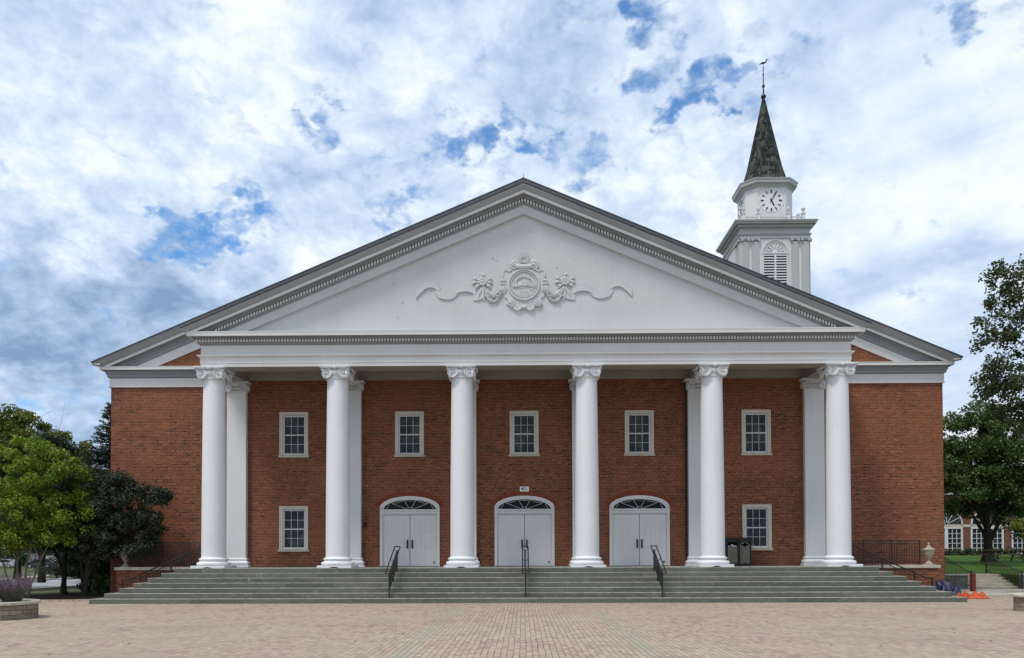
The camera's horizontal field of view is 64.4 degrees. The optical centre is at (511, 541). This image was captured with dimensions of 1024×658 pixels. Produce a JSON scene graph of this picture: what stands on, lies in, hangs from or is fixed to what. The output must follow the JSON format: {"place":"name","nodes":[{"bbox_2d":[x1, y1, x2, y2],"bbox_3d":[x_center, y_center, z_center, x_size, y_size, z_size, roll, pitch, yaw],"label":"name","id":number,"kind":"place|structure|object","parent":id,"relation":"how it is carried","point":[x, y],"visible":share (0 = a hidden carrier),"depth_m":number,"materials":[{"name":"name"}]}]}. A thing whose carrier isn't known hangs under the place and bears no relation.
{"place":"outdoors","nodes":[
{"label":"outdoors","id":0,"kind":"place"},
{"bbox_2d":[8,577,80,591],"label":"road","id":1,"kind":"structure","parent":0,"point":[54,583],"depth_m":54.48,"materials":[{"name":"grey asphalt"}]},
{"bbox_2d":[0,403,93,578],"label":"tree","id":2,"kind":"object","parent":1,"relation":"on","point":[19,422],"visible":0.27,"depth_m":44.37,"materials":[{"name":"green plant"}]},
{"bbox_2d":[8,405,85,582],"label":"tree","id":3,"kind":"object","parent":1,"relation":"on","point":[42,564],"visible":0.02,"depth_m":56.28,"materials":[{"name":"green plant"}]},
{"bbox_2d":[27,585,76,590],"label":"kerb","id":4,"kind":"structure","parent":1,"relation":"on","point":[49,588],"depth_m":43.92,"materials":[{"name":"grey concrete"}]},
{"bbox_2d":[24,592,103,599],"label":"soil","id":5,"kind":"structure","parent":0,"point":[53,596],"depth_m":34.97,"materials":[{"name":"brown soil"}]},
{"bbox_2d":[0,434,100,598],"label":"tree","id":6,"kind":"object","parent":5,"relation":"on","point":[16,535],"visible":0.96,"depth_m":33.86,"materials":[{"name":"green plant"}]},
{"bbox_2d":[0,428,110,594],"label":"tree","id":7,"kind":"object","parent":5,"relation":"on","point":[61,442],"visible":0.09,"depth_m":36.87,"materials":[{"name":"green plant"}]},
{"bbox_2d":[73,553,109,593],"bbox_3d":[-19.478,1.417,38.033,1.840,2.373,1.375,-1,-1,19],"label":"bush","id":8,"kind":"object","parent":5,"relation":"on","point":[78,586],"visible":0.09,"depth_m":37.84,"materials":[{"name":"green plant"}]},
{"bbox_2d":[83,555,109,593],"bbox_3d":[-18.567,1.478,37.316,1.986,2.108,1.581,0,-1,1],"label":"bush","id":9,"kind":"object","parent":5,"relation":"on","point":[100,583],"visible":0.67,"depth_m":36.92,"materials":[{"name":"green plant"}]},
{"bbox_2d":[0,596,1023,657],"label":"plaza","id":10,"kind":"structure","parent":0,"point":[55,628],"depth_m":19.07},
{"bbox_2d":[0,599,40,620],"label":"planter","id":11,"kind":"object","parent":10,"relation":"on","point":[26,609],"visible":0.81,"depth_m":22.94,"materials":[{"name":"stone"}]},
{"bbox_2d":[0,579,34,601],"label":"lavender","id":12,"kind":"object","parent":11,"relation":"on","point":[14,593],"visible":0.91,"depth_m":22.98,"materials":[{"name":"purple plant"}]},
{"bbox_2d":[0,572,34,594],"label":"lavender","id":13,"kind":"object","parent":11,"relation":"on","point":[9,580],"visible":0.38,"depth_m":23.74,"materials":[{"name":"purple plant"}]},
{"bbox_2d":[114,567,189,592],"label":"pedestal wall","id":14,"kind":"structure","parent":10,"relation":"on","point":[126,572],"depth_m":35.26,"materials":[{"name":"brick"}]},
{"bbox_2d":[119,549,131,566],"bbox_3d":[-16.861,0.615,35.461,0.510,0.965,0.510,0,-1,1],"label":"stone urn","id":15,"kind":"object","parent":14,"relation":"on","point":[125,564],"visible":0.59,"depth_m":35.33,"materials":[{"name":"beige stone"}]},
{"bbox_2d":[134,542,200,566],"bbox_3d":[-14.701,0.547,35.494,3.652,1.090,0.052,0,-1,1],"label":"iron fence","id":16,"kind":"object","parent":14,"relation":"on","point":[188,564],"visible":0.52,"depth_m":35.48,"materials":[{"name":"black metal"}]},
{"bbox_2d":[89,566,966,603],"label":"front steps","id":17,"kind":"structure","parent":10,"relation":"on","point":[506,584],"depth_m":31.36,"materials":[{"name":"concrete"}]},
{"bbox_2d":[121,547,200,587],"bbox_3d":[-14.980,1.262,34.935,3.631,2.285,0.056,0,-1,1],"label":"handrail","id":18,"kind":"object","parent":17,"relation":"on","point":[170,565],"visible":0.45,"depth_m":34.92,"materials":[{"name":"black metal"}]},
{"bbox_2d":[385,546,400,597],"bbox_3d":[-4.620,1.139,31.549,0.268,1.983,2.275,0,-1,1],"label":"step railing","id":19,"kind":"object","parent":17,"relation":"on","point":[393,570],"visible":1,"depth_m":31.41,"materials":[{"name":"black metal"}]},
{"bbox_2d":[522,546,528,597],"bbox_3d":[0.519,1.123,31.481,0.268,1.983,2.275,0,-1,1],"label":"step railing","id":20,"kind":"object","parent":17,"relation":"on","point":[525,560],"visible":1,"depth_m":31.25,"materials":[{"name":"black metal"}]},
{"bbox_2d":[650,545,666,596],"bbox_3d":[5.659,1.106,31.413,0.268,1.983,2.275,0,-1,1],"label":"step railing","id":21,"kind":"object","parent":17,"relation":"on","point":[657,567],"visible":1,"depth_m":31.50,"materials":[{"name":"black metal"}]},
{"bbox_2d":[725,538,752,565],"bbox_3d":[9.874,0.436,35.690,1.220,1.235,0.780,0,-1,1],"label":"waste bin","id":22,"kind":"object","parent":17,"relation":"on","point":[740,554],"visible":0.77,"depth_m":35.35,"materials":[{"name":"black metal"}]},
{"bbox_2d":[728,547,737,563],"bbox_3d":[9.605,0.578,35.366,0.420,0.740,0.040,0,-1,1],"label":"bin door","id":23,"kind":"structure","parent":22,"relation":"in","point":[732,551],"depth_m":35.34,"materials":[{"name":"grey metal"}]},
{"bbox_2d":[740,542,749,563],"bbox_3d":[10.135,0.479,35.361,0.420,0.935,0.040,0,-1,1],"label":"bin door","id":24,"kind":"structure","parent":22,"relation":"in","point":[744,551],"depth_m":35.34,"materials":[{"name":"grey metal"}]},
{"bbox_2d":[852,545,932,585],"bbox_3d":[16.066,1.162,34.525,3.631,2.285,0.056,0,-1,1],"label":"handrail","id":25,"kind":"object","parent":17,"relation":"on","point":[882,559],"visible":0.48,"depth_m":34.51,"materials":[{"name":"black metal"}]},
{"bbox_2d":[864,565,940,585],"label":"pedestal wall","id":26,"kind":"structure","parent":10,"relation":"on","point":[928,570],"depth_m":34.81,"materials":[{"name":"brick"}]},
{"bbox_2d":[852,540,920,564],"bbox_3d":[15.796,0.448,35.091,3.652,1.090,0.052,0,-1,1],"label":"iron fence","id":27,"kind":"object","parent":26,"relation":"on","point":[896,543],"visible":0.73,"depth_m":35.07,"materials":[{"name":"black metal"}]},
{"bbox_2d":[922,542,934,564],"bbox_3d":[17.956,0.503,35.002,0.510,0.965,0.510,0,-1,1],"label":"stone urn","id":28,"kind":"object","parent":26,"relation":"on","point":[928,551],"visible":1,"depth_m":34.88,"materials":[{"name":"beige stone"}]},
{"bbox_2d":[930,579,961,595],"bbox_3d":[18.321,1.923,34.324,1.496,0.698,1.095,0,-1,1],"label":"tarpaulin","id":29,"kind":"object","parent":10,"relation":"on","point":[942,585],"visible":0.62,"depth_m":34.13,"materials":[{"name":"blue plastic"}]},
{"bbox_2d":[956,591,990,598],"bbox_3d":[18.366,2.090,32.392,1.363,0.300,1.122,0,-1,1],"label":"safety mesh","id":30,"kind":"object","parent":10,"relation":"on","point":[977,595],"visible":0.86,"depth_m":32.23,"materials":[{"name":"orange plastic"}]},
{"bbox_2d":[1011,593,1023,611],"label":"planter","id":31,"kind":"object","parent":10,"relation":"on","point":[1018,601],"visible":0.91,"depth_m":25.17,"materials":[{"name":"stone"}]},
{"bbox_2d":[0,566,1023,593],"bbox_3d":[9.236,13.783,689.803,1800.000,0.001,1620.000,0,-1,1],"label":"ground","id":32,"kind":"structure","parent":0,"point":[9,571],"depth_m":76.67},
{"bbox_2d":[0,559,14,567],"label":"parked car","id":33,"kind":"object","parent":32,"relation":"on","point":[10,563],"visible":0.72,"depth_m":134.28,"materials":[{"name":"silver paint"}]},
{"bbox_2d":[0,544,27,565],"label":"distant wood","id":34,"kind":"object","parent":32,"relation":"on","point":[24,555],"visible":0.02,"depth_m":167.34,"materials":[{"name":"green plant"}]},
{"bbox_2d":[24,559,57,567],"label":"parked car","id":35,"kind":"object","parent":32,"relation":"on","point":[30,564],"visible":0.48,"depth_m":133.20,"materials":[{"name":"paint"}]},
{"bbox_2d":[31,547,51,567],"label":"tree","id":36,"kind":"object","parent":32,"relation":"on","point":[32,551],"visible":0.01,"depth_m":141.48,"materials":[{"name":"green plant"}]},
{"bbox_2d":[26,548,61,565],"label":"house","id":37,"kind":"structure","parent":32,"relation":"on","point":[32,556],"depth_m":151.16,"materials":[{"name":"white"}]},
{"bbox_2d":[28,402,110,580],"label":"spruce","id":38,"kind":"object","parent":32,"relation":"on","point":[102,454],"visible":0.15,"depth_m":41.17,"materials":[{"name":"green plant"}]},
{"bbox_2d":[54,464,177,595],"bbox_3d":[-17.177,-0.504,35.327,5.313,5.860,2.624,0,-1,1],"label":"tree","id":39,"kind":"object","parent":32,"relation":"on","point":[142,518],"visible":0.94,"depth_m":34.89,"materials":[{"name":"green plant"}]},
{"bbox_2d":[91,174,963,592],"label":"assembly hall","id":40,"kind":"structure","parent":32,"relation":"on","point":[507,372],"depth_m":36.14,"materials":[{"name":"brick"}]},
{"bbox_2d":[278,412,308,457],"bbox_3d":[-9.813,-4.820,36.598,1.400,2.054,0.230,0,-1,1],"label":"window","id":41,"kind":"structure","parent":40,"relation":"in","point":[293,426],"depth_m":36.65,"materials":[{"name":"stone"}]},
{"bbox_2d":[278,506,308,551],"bbox_3d":[-9.800,-0.580,36.524,1.400,2.054,0.230,0,-1,1],"label":"window","id":42,"kind":"structure","parent":40,"relation":"in","point":[293,520],"depth_m":36.58,"materials":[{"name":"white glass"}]},
{"bbox_2d":[394,411,424,456],"bbox_3d":[-4.604,-4.836,36.529,1.400,2.054,0.230,0,-1,1],"label":"window","id":43,"kind":"structure","parent":40,"relation":"in","point":[409,425],"depth_m":36.58,"materials":[{"name":"clear glass"}]},
{"bbox_2d":[375,491,443,566],"bbox_3d":[-4.581,-0.577,36.470,3.110,3.374,0.320,0,-1,1],"label":"doorway","id":44,"kind":"structure","parent":40,"relation":"in","point":[411,522],"depth_m":36.46,"materials":[{"name":"white wood"}]},
{"bbox_2d":[509,411,539,456],"bbox_3d":[0.546,-4.853,36.461,1.400,2.054,0.230,0,-1,1],"label":"window","id":45,"kind":"structure","parent":40,"relation":"in","point":[524,425],"depth_m":36.52,"materials":[{"name":"clear glass"}]},
{"bbox_2d":[490,491,558,565],"bbox_3d":[0.559,-0.594,36.402,3.110,3.374,0.320,0,-1,1],"label":"doorway","id":46,"kind":"structure","parent":40,"relation":"in","point":[521,519],"depth_m":36.39,"materials":[{"name":"wood"}]},
{"bbox_2d":[624,410,654,455],"bbox_3d":[5.695,-4.870,36.393,1.400,2.054,0.230,0,-1,1],"label":"window","id":47,"kind":"structure","parent":40,"relation":"in","point":[639,424],"depth_m":36.46,"materials":[{"name":"white glass"}]},
{"bbox_2d":[605,491,673,565],"bbox_3d":[5.698,-0.610,36.334,3.110,3.374,0.320,0,-1,1],"label":"doorway","id":48,"kind":"structure","parent":40,"relation":"in","point":[637,522],"depth_m":36.32,"materials":[{"name":"wood"}]},
{"bbox_2d":[740,409,772,455],"bbox_3d":[10.905,-4.887,36.324,1.400,2.054,0.230,0,-1,1],"label":"window","id":49,"kind":"structure","parent":40,"relation":"in","point":[755,423],"depth_m":36.37,"materials":[{"name":"clear glass"}]},
{"bbox_2d":[742,504,772,549],"bbox_3d":[10.918,-0.647,36.250,1.400,2.054,0.230,0,-1,1],"label":"window","id":50,"kind":"structure","parent":40,"relation":"in","point":[756,518],"depth_m":36.31,"materials":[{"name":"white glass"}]},
{"bbox_2d":[716,59,818,293],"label":"clock tower","id":51,"kind":"structure","parent":40,"relation":"on","point":[767,235],"depth_m":75.54,"materials":[{"name":"white paint"}]},
{"bbox_2d":[761,240,788,284],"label":"belfry window","id":52,"kind":"structure","parent":51,"relation":"in","point":[774,264],"depth_m":75.10,"materials":[{"name":"white wood"}]},
{"bbox_2d":[945,574,967,588],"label":"retaining wall","id":53,"kind":"structure","parent":32,"relation":"on","point":[960,581],"depth_m":41.27,"materials":[{"name":"grey concrete"}]},
{"bbox_2d":[970,572,975,590],"bbox_3d":[21.949,1.930,38.685,0.190,0.960,0.190,0,-1,1],"label":"bollard","id":54,"kind":"object","parent":32,"relation":"on","point":[972,581],"visible":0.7,"depth_m":38.59,"materials":[{"name":"red metal"}]},
{"bbox_2d":[968,574,1017,588],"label":"garden steps","id":55,"kind":"structure","parent":32,"relation":"on","point":[989,581],"depth_m":42.29,"materials":[{"name":"beige concrete"}]},
{"bbox_2d":[945,557,972,585],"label":"garden railing","id":56,"kind":"object","parent":55,"relation":"on","point":[952,562],"visible":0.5,"depth_m":42.63,"materials":[{"name":"black metal"}]},
{"bbox_2d":[985,556,1022,588],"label":"garden railing","id":57,"kind":"object","parent":55,"relation":"on","point":[986,571],"visible":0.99,"depth_m":42.59,"materials":[{"name":"black metal"}]},
{"bbox_2d":[968,253,1023,435],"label":"tree","id":58,"kind":"object","parent":32,"relation":"on","point":[996,385],"visible":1,"depth_m":34.28,"materials":[{"name":"green plant"}]},
{"bbox_2d":[1019,574,1023,588],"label":"retaining wall","id":59,"kind":"structure","parent":32,"relation":"on","point":[1020,581],"depth_m":41.43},
{"bbox_2d":[0,0,1023,548],"label":"sky","id":60,"kind":"structure","parent":0,"point":[165,164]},
{"bbox_2d":[945,555,1023,572],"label":"lawn","id":61,"kind":"structure","parent":0,"point":[973,563],"depth_m":57.45,"materials":[{"name":"green plant"}]},
{"bbox_2d":[943,398,1023,561],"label":"tree","id":62,"kind":"object","parent":61,"relation":"on","point":[991,451],"visible":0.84,"depth_m":56.08,"materials":[{"name":"green plant"}]},
{"bbox_2d":[944,493,1023,554],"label":"building","id":63,"kind":"structure","parent":61,"relation":"on","point":[961,533],"depth_m":87.39,"materials":[{"name":"brick"}]},
{"bbox_2d":[944,512,962,553],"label":"window","id":64,"kind":"structure","parent":63,"relation":"in","point":[953,536],"depth_m":87.41,"materials":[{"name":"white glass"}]},
{"bbox_2d":[971,513,1003,553],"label":"window","id":65,"kind":"structure","parent":63,"relation":"in","point":[976,535],"depth_m":87.41,"materials":[{"name":"white glass"}]},
{"bbox_2d":[1011,531,1023,553],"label":"window","id":66,"kind":"structure","parent":63,"relation":"in","point":[1017,543],"depth_m":87.39,"materials":[{"name":"white glass"}]},
{"bbox_2d":[945,547,1022,554],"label":"hedge","id":67,"kind":"object","parent":61,"relation":"on","point":[968,551],"visible":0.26,"depth_m":83.89,"materials":[{"name":"green plant"}]},
{"bbox_2d":[973,466,1023,555],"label":"tree","id":68,"kind":"object","parent":61,"relation":"on","point":[1004,523],"visible":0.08,"depth_m":64.84,"materials":[{"name":"green plant"}]},
{"bbox_2d":[980,550,1023,560],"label":"picnic bench","id":69,"kind":"object","parent":61,"relation":"on","point":[997,557],"visible":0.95,"depth_m":54.31,"materials":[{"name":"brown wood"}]},
{"bbox_2d":[1001,508,1023,541],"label":"tree","id":70,"kind":"object","parent":61,"relation":"on","point":[1019,526],"visible":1,"depth_m":48.23,"materials":[{"name":"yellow plant"}]},
{"bbox_2d":[961,589,1023,595],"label":"path","id":71,"kind":"structure","parent":0,"point":[997,592],"depth_m":38.43,"materials":[{"name":"grey concrete"}]},
{"bbox_2d":[1001,574,1018,588],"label":"lawn terrace","id":72,"kind":"structure","parent":0,"point":[1011,578],"depth_m":42.04,"materials":[{"name":"green plant"}]}
]}

